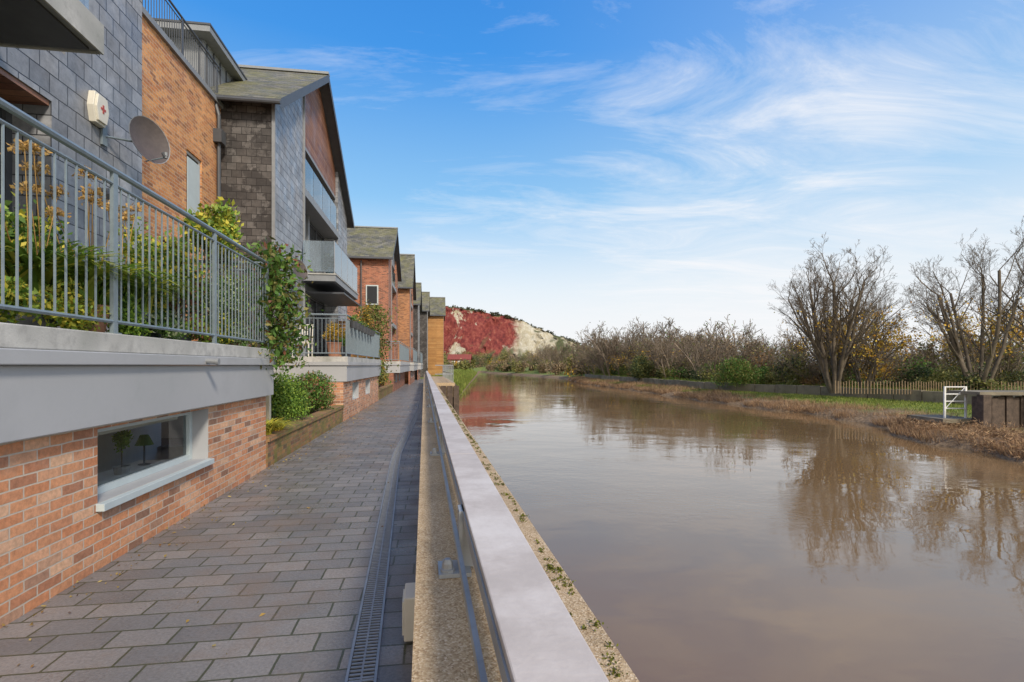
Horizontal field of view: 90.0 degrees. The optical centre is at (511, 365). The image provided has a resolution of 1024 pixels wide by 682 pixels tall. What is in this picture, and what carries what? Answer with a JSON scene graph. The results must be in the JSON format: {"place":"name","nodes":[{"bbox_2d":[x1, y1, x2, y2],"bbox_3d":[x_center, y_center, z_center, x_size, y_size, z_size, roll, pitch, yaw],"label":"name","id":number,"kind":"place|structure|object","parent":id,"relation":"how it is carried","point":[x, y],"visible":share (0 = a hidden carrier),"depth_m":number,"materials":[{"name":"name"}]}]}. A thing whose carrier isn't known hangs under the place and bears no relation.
{"place":"outdoors","nodes":[
{"label":"outdoors","id":0,"kind":"place"},
{"bbox_2d":[0,379,423,681],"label":"paved path","id":1,"kind":"structure","parent":0,"point":[293,568],"depth_m":3.69,"materials":[{"name":"stone"}]},
{"bbox_2d":[0,396,265,628],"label":"plinth wall","id":2,"kind":"structure","parent":1,"relation":"on","point":[58,533],"depth_m":3.84,"materials":[{"name":"orange brick"}]},
{"bbox_2d":[0,322,276,443],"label":"terrace slab","id":3,"kind":"structure","parent":2,"relation":"on","point":[56,380],"depth_m":3.93,"materials":[{"name":"concrete"}]},
{"bbox_2d":[0,97,269,348],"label":"terrace railing","id":4,"kind":"object","parent":3,"relation":"on","point":[113,320],"visible":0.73,"depth_m":4.09,"materials":[{"name":"metal"}]},
{"bbox_2d":[0,275,40,323],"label":"edging plant","id":5,"kind":"object","parent":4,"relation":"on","point":[10,295],"visible":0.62,"depth_m":3.31,"materials":[{"name":"green plant"}]},
{"bbox_2d":[13,295,62,327],"bbox_3d":[-3.482,-0.375,3.732,0.321,0.250,0.321,0,0,0],"label":"plant pot","id":6,"kind":"object","parent":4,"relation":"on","point":[28,321],"visible":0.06,"depth_m":3.64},
{"bbox_2d":[0,138,157,299],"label":"agapanthus plant","id":7,"kind":"object","parent":6,"relation":"in","point":[23,263],"visible":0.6,"depth_m":3.71,"materials":[{"name":"green plant"}]},
{"bbox_2d":[0,192,88,328],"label":"potted shrub","id":8,"kind":"object","parent":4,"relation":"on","point":[23,231],"visible":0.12,"depth_m":4.57,"materials":[{"name":"green plant"}]},
{"bbox_2d":[27,274,109,330],"bbox_3d":[-3.312,-0.440,3.838,0.279,0.471,0.724,0,0,0],"label":"edging plant","id":9,"kind":"object","parent":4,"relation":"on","point":[70,323],"visible":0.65,"depth_m":3.77,"materials":[{"name":"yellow plant"}]},
{"bbox_2d":[78,305,109,331],"bbox_3d":[-3.542,-0.375,4.279,0.320,0.250,0.320,0,0,0],"label":"plant pot","id":10,"kind":"object","parent":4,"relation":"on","point":[102,325],"visible":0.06,"depth_m":4.25,"materials":[{"name":"ceramic"}]},
{"bbox_2d":[19,158,189,305],"bbox_3d":[-3.540,-1.035,4.277,1.405,1.176,1.509,0,0,0],"label":"agapanthus plant","id":11,"kind":"object","parent":10,"relation":"in","point":[81,277],"visible":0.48,"depth_m":4.19,"materials":[{"name":"green plant"}]},
{"bbox_2d":[107,291,152,336],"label":"edging plant","id":12,"kind":"object","parent":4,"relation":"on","point":[132,330],"visible":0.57,"depth_m":4.53,"materials":[{"name":"green plant"}]},
{"bbox_2d":[144,316,165,338],"bbox_3d":[-3.816,-0.385,5.452,0.342,0.270,0.342,0,0,0],"label":"plant pot","id":13,"kind":"object","parent":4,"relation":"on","point":[153,334],"visible":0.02,"depth_m":5.34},
{"bbox_2d":[107,216,205,314],"bbox_3d":[-3.791,-0.921,5.428,0.989,1.271,0.825,0,0,0],"label":"potted shrub","id":14,"kind":"object","parent":13,"relation":"in","point":[152,251],"visible":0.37,"depth_m":5.33,"materials":[{"name":"green plant"}]},
{"bbox_2d":[150,310,189,339],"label":"edging plant","id":15,"kind":"object","parent":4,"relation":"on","point":[166,334],"visible":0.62,"depth_m":5.20,"materials":[{"name":"green plant"}]},
{"bbox_2d":[167,320,191,340],"bbox_3d":[-3.988,-0.390,6.134,0.342,0.280,0.342,0,0,0],"label":"plant pot","id":16,"kind":"object","parent":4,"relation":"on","point":[182,338],"visible":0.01,"depth_m":6.08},
{"bbox_2d":[157,225,211,321],"bbox_3d":[-3.989,-0.977,6.164,0.684,1.382,0.692,0,0,27],"label":"potted shrub","id":17,"kind":"object","parent":16,"relation":"in","point":[181,300],"visible":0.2,"depth_m":6.13,"materials":[{"name":"green plant"}]},
{"bbox_2d":[142,16,220,340],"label":"walls","id":18,"kind":"structure","parent":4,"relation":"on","point":[178,105],"depth_m":11.60,"materials":[{"name":"orange brick"}]},
{"bbox_2d":[159,151,199,317],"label":"window frames","id":19,"kind":"structure","parent":18,"relation":"attached to","point":[193,184],"depth_m":12.54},
{"bbox_2d":[142,5,222,108],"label":"roof terrace","id":20,"kind":"structure","parent":18,"relation":"on","point":[155,26],"depth_m":11.68,"materials":[{"name":"metal"}]},
{"bbox_2d":[142,0,219,92],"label":"roof railing","id":21,"kind":"object","parent":20,"relation":"on","point":[216,66],"visible":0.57,"depth_m":12.18,"materials":[{"name":"metal"}]},
{"bbox_2d":[154,18,247,86],"bbox_3d":[-10.331,-8.290,15.114,3.770,2.180,4.120,0,0,-8],"label":"attic storey","id":22,"kind":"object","parent":20,"relation":"on","point":[207,35],"visible":0.12,"depth_m":14.39,"materials":[{"name":"metal"}]},
{"bbox_2d":[213,102,225,317],"bbox_3d":[-7.894,-2.881,13.745,0.288,8.563,0.300,0,0,-8],"label":"downpipe","id":23,"kind":"object","parent":18,"relation":"attached to","point":[219,137],"visible":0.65,"depth_m":13.70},
{"bbox_2d":[182,310,217,342],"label":"edging plant","id":24,"kind":"object","parent":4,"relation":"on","point":[205,338],"visible":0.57,"depth_m":5.86,"materials":[{"name":"green plant"}]},
{"bbox_2d":[176,197,243,272],"bbox_3d":[-4.405,-1.930,7.527,0.842,1.092,1.005,0,0,-28],"label":"tree in pot","id":25,"kind":"object","parent":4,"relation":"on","point":[224,222],"visible":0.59,"depth_m":7.42,"materials":[{"name":"yellow plant"}]},
{"bbox_2d":[205,313,236,344],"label":"edging plant","id":26,"kind":"object","parent":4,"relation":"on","point":[220,340],"visible":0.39,"depth_m":6.55,"materials":[{"name":"green plant"}]},
{"bbox_2d":[230,325,253,346],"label":"edging plant","id":27,"kind":"object","parent":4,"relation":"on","point":[243,343],"visible":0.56,"depth_m":7.08,"materials":[{"name":"green plant"}]},
{"bbox_2d":[226,236,323,376],"bbox_3d":[-3.753,-0.899,8.081,1.338,2.153,2.154,0,0,-13],"label":"climbing plant","id":28,"kind":"object","parent":4,"relation":"on","point":[275,334],"visible":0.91,"depth_m":7.93,"materials":[{"name":"green plant"}]},
{"bbox_3d":[-3.939,-0.390,6.697,0.342,0.280,0.342,0,0,0],"label":"plant pot","id":29,"kind":"object","parent":4,"relation":"on","visible":0},
{"bbox_2d":[185,254,242,331],"bbox_3d":[-3.911,-0.871,6.684,0.714,1.209,0.946,0,0,-35],"label":"potted shrub","id":30,"kind":"object","parent":29,"relation":"in","point":[208,303],"visible":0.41,"depth_m":6.64,"materials":[{"name":"green plant"}]},
{"bbox_3d":[-4.014,-0.390,7.343,0.342,0.280,0.342,0,0,0],"label":"plant pot","id":31,"kind":"object","parent":4,"relation":"on","visible":0},
{"bbox_2d":[209,266,253,343],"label":"potted shrub","id":32,"kind":"object","parent":31,"relation":"in","point":[239,300],"visible":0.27,"depth_m":7.27,"materials":[{"name":"green plant"}]},
{"bbox_2d":[96,412,213,511],"bbox_3d":[-3.192,0.819,3.062,0.303,0.643,5.830,0,0,-8],"label":"window frame","id":33,"kind":"object","parent":2,"relation":"attached to","point":[108,504],"visible":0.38,"depth_m":4.93,"materials":[{"name":"plastic"}]},
{"bbox_2d":[98,395,270,484],"bbox_3d":[-5.153,1.235,5.810,2.700,1.530,6.200,0,0,-8],"label":"basement room","id":34,"kind":"object","parent":2,"relation":"in","point":[109,457],"visible":0.1,"depth_m":7.17,"materials":[{"name":"black"}]},
{"bbox_2d":[111,430,133,474],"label":"topiary plant","id":35,"kind":"object","parent":34,"relation":"on","point":[122,438],"visible":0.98,"depth_m":5.16,"materials":[{"name":"green plant"}]},
{"bbox_2d":[134,434,153,465],"bbox_3d":[-4.070,0.935,5.667,0.179,0.330,0.178,0,0,0],"label":"table lamp","id":36,"kind":"object","parent":34,"relation":"on","point":[144,440],"visible":1,"depth_m":5.63,"materials":[{"name":"green fabric"}]},
{"bbox_2d":[2,404,408,667],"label":"fallen leaves","id":37,"kind":"object","parent":1,"relation":"on","point":[261,614],"visible":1,"depth_m":4.96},
{"bbox_2d":[159,405,343,466],"bbox_3d":[-5.969,1.413,11.037,3.410,0.575,6.580,0,0,-8],"label":"brick planter","id":38,"kind":"object","parent":1,"relation":"on","point":[283,443],"visible":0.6,"depth_m":9.83,"materials":[{"name":"brick"}]},
{"bbox_2d":[266,417,290,434],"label":"strap leaf plant","id":39,"kind":"object","parent":38,"relation":"on","point":[270,426],"visible":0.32,"depth_m":8.34,"materials":[{"name":"yellow plant"}]},
{"bbox_2d":[271,367,315,424],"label":"clipped shrub","id":40,"kind":"object","parent":38,"relation":"in","point":[288,400],"visible":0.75,"depth_m":10.14,"materials":[{"name":"green plant"}]},
{"bbox_2d":[292,370,336,413],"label":"clipped shrub","id":41,"kind":"object","parent":38,"relation":"in","point":[319,395],"visible":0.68,"depth_m":12.75,"materials":[{"name":"green plant"}]},
{"bbox_2d":[276,376,377,420],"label":"plinth wall","id":42,"kind":"structure","parent":1,"relation":"on","point":[365,392],"depth_m":16.95,"materials":[{"name":"orange brick"}]},
{"bbox_2d":[274,356,381,381],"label":"terrace slab","id":43,"kind":"structure","parent":42,"relation":"on","point":[341,369],"depth_m":14.51,"materials":[{"name":"concrete"}]},
{"bbox_2d":[292,313,379,359],"bbox_3d":[-5.672,-0.803,18.853,1.910,1.346,8.942,0,0,0],"label":"terrace railing","id":44,"kind":"object","parent":42,"relation":"on","point":[360,343],"visible":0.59,"depth_m":16.33,"materials":[{"name":"metal"}]},
{"bbox_2d":[326,342,341,355],"bbox_3d":[-5.445,-0.475,15.673,0.470,0.450,0.470,0,0,0],"label":"plant pot","id":45,"kind":"object","parent":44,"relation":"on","point":[332,347],"visible":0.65,"depth_m":15.51,"materials":[{"name":"ceramic"}]},
{"bbox_2d":[321,321,345,341],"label":"round topiary","id":46,"kind":"object","parent":45,"relation":"on","point":[331,333],"visible":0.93,"depth_m":15.54,"materials":[{"name":"yellow plant"}]},
{"bbox_2d":[355,300,376,330],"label":"potted shrub","id":47,"kind":"object","parent":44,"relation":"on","point":[367,315],"visible":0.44,"depth_m":21.88,"materials":[{"name":"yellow plant"}]},
{"bbox_2d":[350,303,398,384],"bbox_3d":[-6.465,-0.959,23.738,2.607,3.785,3.418,0,0,0],"label":"climbing plant","id":48,"kind":"object","parent":44,"relation":"on","point":[377,318],"visible":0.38,"depth_m":23.58,"materials":[{"name":"green plant"}]},
{"bbox_2d":[345,386,422,681],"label":"drainage channel","id":49,"kind":"object","parent":1,"relation":"on","point":[363,663],"visible":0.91,"depth_m":3.63,"materials":[{"name":"metal"}]},
{"bbox_2d":[411,374,638,681],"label":"river parapet wall","id":50,"kind":"structure","parent":1,"relation":"on","point":[442,648],"depth_m":1.65,"materials":[{"name":"concrete"}]},
{"bbox_2d":[402,582,414,641],"bbox_3d":[-0.600,1.455,3.032,0.095,0.250,0.220,0,0,-10],"label":"electrical box","id":51,"kind":"object","parent":50,"relation":"attached to","point":[408,602],"visible":0.74,"depth_m":2.92,"materials":[{"name":"beige plastic"}]},
{"bbox_2d":[425,371,608,681],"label":"parapet handrail","id":52,"kind":"object","parent":50,"relation":"on","point":[536,634],"visible":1,"depth_m":1.21,"materials":[{"name":"metal"}]},
{"bbox_2d":[442,393,627,681],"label":"moss clumps","id":53,"kind":"object","parent":50,"relation":"on","point":[551,567],"visible":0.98,"depth_m":1.83,"materials":[{"name":"plant"}]},
{"bbox_2d":[420,367,482,395],"bbox_3d":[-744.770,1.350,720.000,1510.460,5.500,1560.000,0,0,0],"label":"ground","id":54,"kind":"structure","parent":0,"point":[477,369],"depth_m":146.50,"materials":[{"name":"green plant"}]},
{"bbox_2d":[0,0,141,331],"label":"walls","id":55,"kind":"structure","parent":54,"relation":"on","point":[50,89],"depth_m":6.60,"materials":[{"name":"stone"}]},
{"bbox_2d":[2,109,11,322],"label":"door frames","id":56,"kind":"structure","parent":55,"relation":"attached to","point":[6,116],"depth_m":5.94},
{"bbox_2d":[0,0,103,54],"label":"balcony","id":57,"kind":"structure","parent":55,"relation":"attached to","point":[75,26],"depth_m":4.87,"materials":[{"name":"concrete"}]},
{"bbox_2d":[87,90,108,127],"bbox_3d":[-5.494,-3.400,6.811,0.114,0.400,0.300,0,0,-8],"label":"alarm box","id":58,"kind":"object","parent":55,"relation":"attached to","point":[97,108],"visible":1,"depth_m":6.72,"materials":[{"name":"beige plastic"}]},
{"bbox_2d":[100,115,169,163],"bbox_3d":[-5.344,-3.250,7.300,0.796,0.649,0.447,0,0,-35],"label":"satellite dish","id":59,"kind":"object","parent":55,"relation":"attached to","point":[149,141],"visible":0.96,"depth_m":7.38,"materials":[{"name":"metal"}]},
{"bbox_2d":[220,97,346,355],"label":"walls","id":60,"kind":"structure","parent":54,"relation":"on","point":[246,166],"depth_m":14.26,"materials":[{"name":"stone"}]},
{"bbox_2d":[272,104,275,324],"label":"corner trim","id":61,"kind":"structure","parent":60,"relation":"attached to","point":[274,171],"depth_m":14.23,"materials":[{"name":"metal"}]},
{"bbox_2d":[210,64,354,227],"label":"roof","id":62,"kind":"structure","parent":60,"relation":"on","point":[283,87],"depth_m":18.23,"materials":[{"name":"stone"}]},
{"bbox_2d":[305,87,334,198],"bbox_3d":[-7.955,-9.490,20.559,0.500,3.620,6.200,0,0,-8],"label":"gable infill","id":63,"kind":"object","parent":60,"relation":"attached to","point":[318,155],"visible":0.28,"depth_m":20.29,"materials":[{"name":"wood"}]},
{"bbox_2d":[303,96,358,355],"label":"floor slabs","id":64,"kind":"structure","parent":60,"relation":"attached to","point":[314,215],"depth_m":19.16,"materials":[{"name":"concrete"}]},
{"bbox_2d":[325,267,333,272],"bbox_3d":[-6.374,-3.260,17.861,0.317,0.280,0.317,0,0,0],"label":"plant pot","id":65,"kind":"object","parent":64,"relation":"on","point":[328,270],"visible":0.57,"depth_m":17.74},
{"bbox_2d":[320,253,333,272],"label":"balcony plant","id":66,"kind":"object","parent":65,"relation":"in","point":[328,261],"visible":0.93,"depth_m":17.74,"materials":[{"name":"grey plant"}]},
{"bbox_2d":[305,159,356,291],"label":"glass balustrades","id":67,"kind":"object","parent":64,"relation":"on","point":[314,187],"visible":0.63,"depth_m":19.83,"materials":[{"name":"glass"}]},
{"bbox_2d":[310,223,353,397],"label":"window frames","id":68,"kind":"structure","parent":60,"relation":"attached to","point":[322,237],"depth_m":22.05,"materials":[{"name":"metal"}]},
{"bbox_2d":[310,226,352,395],"bbox_3d":[-6.949,-3.280,19.838,2.340,8.640,7.760,0,0,-8],"label":"window glass","id":69,"kind":"object","parent":68,"relation":"in","point":[312,302],"visible":0.08,"depth_m":22.40,"materials":[{"name":"glass"}]},
{"bbox_2d":[305,291,359,306],"bbox_3d":[-6.807,-2.530,19.768,1.300,0.060,3.900,0,0,-8],"label":"awning","id":70,"kind":"object","parent":60,"relation":"attached to","point":[335,298],"visible":0.9,"depth_m":19.16,"materials":[{"name":"metal"}]},
{"bbox_2d":[347,258,397,385],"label":"walls","id":71,"kind":"structure","parent":54,"relation":"on","point":[376,272],"depth_m":33.91,"materials":[{"name":"orange brick"}]},
{"bbox_2d":[366,285,377,304],"bbox_3d":[-9.226,-4.650,33.770,0.800,1.300,0.070,0,0,-8],"label":"side window","id":72,"kind":"structure","parent":71,"relation":"attached to","point":[372,294],"depth_m":33.74,"materials":[{"name":"grey"}]},
{"bbox_2d":[347,226,401,281],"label":"roof","id":73,"kind":"structure","parent":71,"relation":"on","point":[369,242],"depth_m":35.74,"materials":[{"name":"tile"}]},
{"bbox_2d":[378,384,392,399],"bbox_3d":[-8.335,1.413,27.074,3.410,0.575,7.800,0,0,-8],"label":"brick planter","id":74,"kind":"object","parent":54,"relation":"on","point":[385,390],"visible":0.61,"depth_m":26.59,"materials":[{"name":"brick"}]},
{"bbox_2d":[385,372,404,390],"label":"plinth wall","id":75,"kind":"structure","parent":54,"relation":"on","point":[399,381],"depth_m":34.14,"materials":[{"name":"red brick"}]},
{"bbox_2d":[384,361,409,372],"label":"terrace slab","id":76,"kind":"structure","parent":75,"relation":"on","point":[401,367],"depth_m":31.29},
{"bbox_2d":[385,341,408,361],"bbox_3d":[-8.100,-0.803,36.721,0.890,1.346,10.880,0,0,-8],"label":"terrace railing","id":77,"kind":"object","parent":75,"relation":"on","point":[404,353],"visible":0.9,"depth_m":34.05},
{"bbox_2d":[398,289,412,383],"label":"walls","id":78,"kind":"structure","parent":54,"relation":"on","point":[404,316],"depth_m":44.92,"materials":[{"name":"brown brick"}]},
{"bbox_2d":[398,254,415,299],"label":"roof","id":79,"kind":"structure","parent":78,"relation":"on","point":[407,262],"depth_m":46.82,"materials":[{"name":"stone"}]},
{"bbox_2d":[413,305,419,379],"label":"walls","id":80,"kind":"structure","parent":54,"relation":"on","point":[415,326],"depth_m":57.55,"materials":[{"name":"stone"}]},
{"bbox_2d":[413,282,421,311],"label":"roof","id":81,"kind":"structure","parent":80,"relation":"on","point":[418,301],"depth_m":59.29,"materials":[{"name":"stone"}]},
{"bbox_2d":[420,312,427,376],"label":"walls","id":82,"kind":"structure","parent":54,"relation":"on","point":[423,333],"depth_m":66.04,"materials":[{"name":"stone"}]},
{"bbox_2d":[422,291,429,316],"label":"roof","id":83,"kind":"structure","parent":82,"relation":"on","point":[425,301],"depth_m":67.41,"materials":[{"name":"stone"}]},
{"bbox_2d":[428,316,443,375],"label":"walls","id":84,"kind":"structure","parent":54,"relation":"on","point":[435,340],"depth_m":73.19,"materials":[{"name":"wood"}]},
{"bbox_2d":[430,297,445,320],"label":"roof","id":85,"kind":"structure","parent":84,"relation":"on","point":[437,306],"depth_m":74.64,"materials":[{"name":"stone"}]},
{"bbox_2d":[447,354,471,362],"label":"red roofed hut","id":86,"kind":"object","parent":54,"relation":"on","point":[454,357],"visible":0.43,"depth_m":150.63,"materials":[{"name":"brick"}]},
{"bbox_2d":[444,306,586,366],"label":"chalk hill","id":87,"kind":"structure","parent":0,"point":[474,332],"depth_m":288.38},
{"bbox_2d":[448,305,581,345],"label":"hilltop scrub","id":88,"kind":"object","parent":87,"relation":"on","point":[509,316],"visible":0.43,"depth_m":302.73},
{"bbox_2d":[143,0,1023,363],"label":"sky","id":89,"kind":"structure","parent":0,"point":[561,167],"materials":[{"name":"blue"}]},
{"bbox_2d":[458,372,1023,681],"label":"river water","id":90,"kind":"structure","parent":0,"point":[687,540],"depth_m":8.57,"materials":[{"name":"liquid"}]},
{"bbox_2d":[432,365,458,414],"bbox_3d":[-5.185,2.289,37.112,1.420,4.622,17.161,0,0,-10],"label":"quay landing","id":91,"kind":"object","parent":90,"relation":"in","point":[449,388],"visible":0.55,"depth_m":28.79,"materials":[{"name":"concrete"}]},
{"bbox_2d":[947,390,1023,428],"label":"timber jetty","id":92,"kind":"object","parent":90,"relation":"in","point":[1006,406],"visible":0.54,"depth_m":19.30,"materials":[{"name":"wood"}]},
{"bbox_2d":[481,365,1023,462],"bbox_3d":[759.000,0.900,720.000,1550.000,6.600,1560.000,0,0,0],"label":"bank ground","id":93,"kind":"structure","parent":0,"point":[952,443],"depth_m":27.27,"materials":[{"name":"plant"}]},
{"bbox_2d":[444,347,591,376],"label":"distant trees","id":94,"kind":"object","parent":93,"relation":"on","point":[503,363],"visible":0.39,"depth_m":153.97,"materials":[{"name":"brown plant"}]},
{"bbox_2d":[629,351,656,380],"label":"evergreen bush","id":95,"kind":"object","parent":93,"relation":"on","point":[636,370],"visible":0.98,"depth_m":61.66,"materials":[{"name":"green plant"}]},
{"bbox_2d":[710,356,768,386],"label":"evergreen bush","id":96,"kind":"object","parent":93,"relation":"on","point":[735,371],"visible":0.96,"depth_m":42.70,"materials":[{"name":"green plant"}]},
{"bbox_2d":[509,314,1023,387],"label":"scrub woodland","id":97,"kind":"object","parent":93,"relation":"on","point":[672,350],"visible":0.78,"depth_m":52.44,"materials":[{"name":"brown plant"}]},
{"bbox_2d":[578,380,1023,462],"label":"dry tussocks","id":98,"kind":"object","parent":93,"relation":"on","point":[1018,438],"visible":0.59,"depth_m":17.75,"materials":[{"name":"plant"}]},
{"bbox_2d":[585,374,1021,404],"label":"river stone wall","id":99,"kind":"structure","parent":93,"relation":"on","point":[926,396],"depth_m":37.45,"materials":[{"name":"stone"}]},
{"bbox_2d":[590,353,1023,390],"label":"hedgerow bushes","id":100,"kind":"object","parent":93,"relation":"on","point":[922,375],"visible":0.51,"depth_m":38.31,"materials":[{"name":"green plant"}]},
{"bbox_2d":[766,232,945,393],"bbox_3d":[21.781,-3.310,33.742,9.313,10.385,8.565,0,0,12],"label":"bare tree","id":101,"kind":"object","parent":93,"relation":"on","point":[818,332],"visible":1,"depth_m":33.31,"materials":[{"name":"brown plant"}]},
{"bbox_2d":[792,307,922,385],"bbox_3d":[26.227,-1.518,39.283,8.455,6.768,6.261,0,0,29],"label":"bare tree","id":102,"kind":"object","parent":93,"relation":"on","point":[865,365],"visible":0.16,"depth_m":38.19,"materials":[{"name":"brown plant"}]},
{"bbox_2d":[802,291,931,388],"bbox_3d":[25.013,-1.716,36.474,5.954,7.174,9.205,0,0,0],"label":"bare tree","id":103,"kind":"object","parent":93,"relation":"on","point":[874,360],"visible":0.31,"depth_m":35.01,"materials":[{"name":"brown plant"}]},
{"bbox_2d":[835,380,1023,393],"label":"paling fence","id":104,"kind":"object","parent":93,"relation":"on","point":[913,386],"visible":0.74,"depth_m":30.92,"materials":[{"name":"wood"}]},
{"bbox_2d":[907,386,971,422],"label":"metal gate","id":105,"kind":"structure","parent":93,"relation":"on","point":[944,417],"depth_m":19.98,"materials":[{"name":"metal"}]},
{"bbox_2d":[888,215,1023,389],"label":"bare tree","id":106,"kind":"object","parent":93,"relation":"on","point":[952,340],"visible":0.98,"depth_m":31.25,"materials":[{"name":"brown plant"}]},
{"bbox_2d":[931,303,1023,384],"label":"bare tree","id":107,"kind":"object","parent":93,"relation":"on","point":[1021,333],"visible":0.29,"depth_m":37.33,"materials":[{"name":"brown plant"}]},
{"bbox_2d":[936,235,1023,348],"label":"bare tree","id":108,"kind":"object","parent":93,"relation":"on","point":[995,307],"visible":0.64,"depth_m":31.12,"materials":[{"name":"brown plant"}]},
{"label":"plant pot","id":109,"kind":"object","parent":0,"visible":0},
{"bbox_2d":[88,199,207,318],"bbox_3d":[-3.605,-1.004,4.851,1.499,1.112,1.451,0,0,0],"label":"agapanthus plant","id":110,"kind":"object","parent":109,"relation":"in","point":[139,288],"visible":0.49,"depth_m":4.83,"materials":[{"name":"green plant"}]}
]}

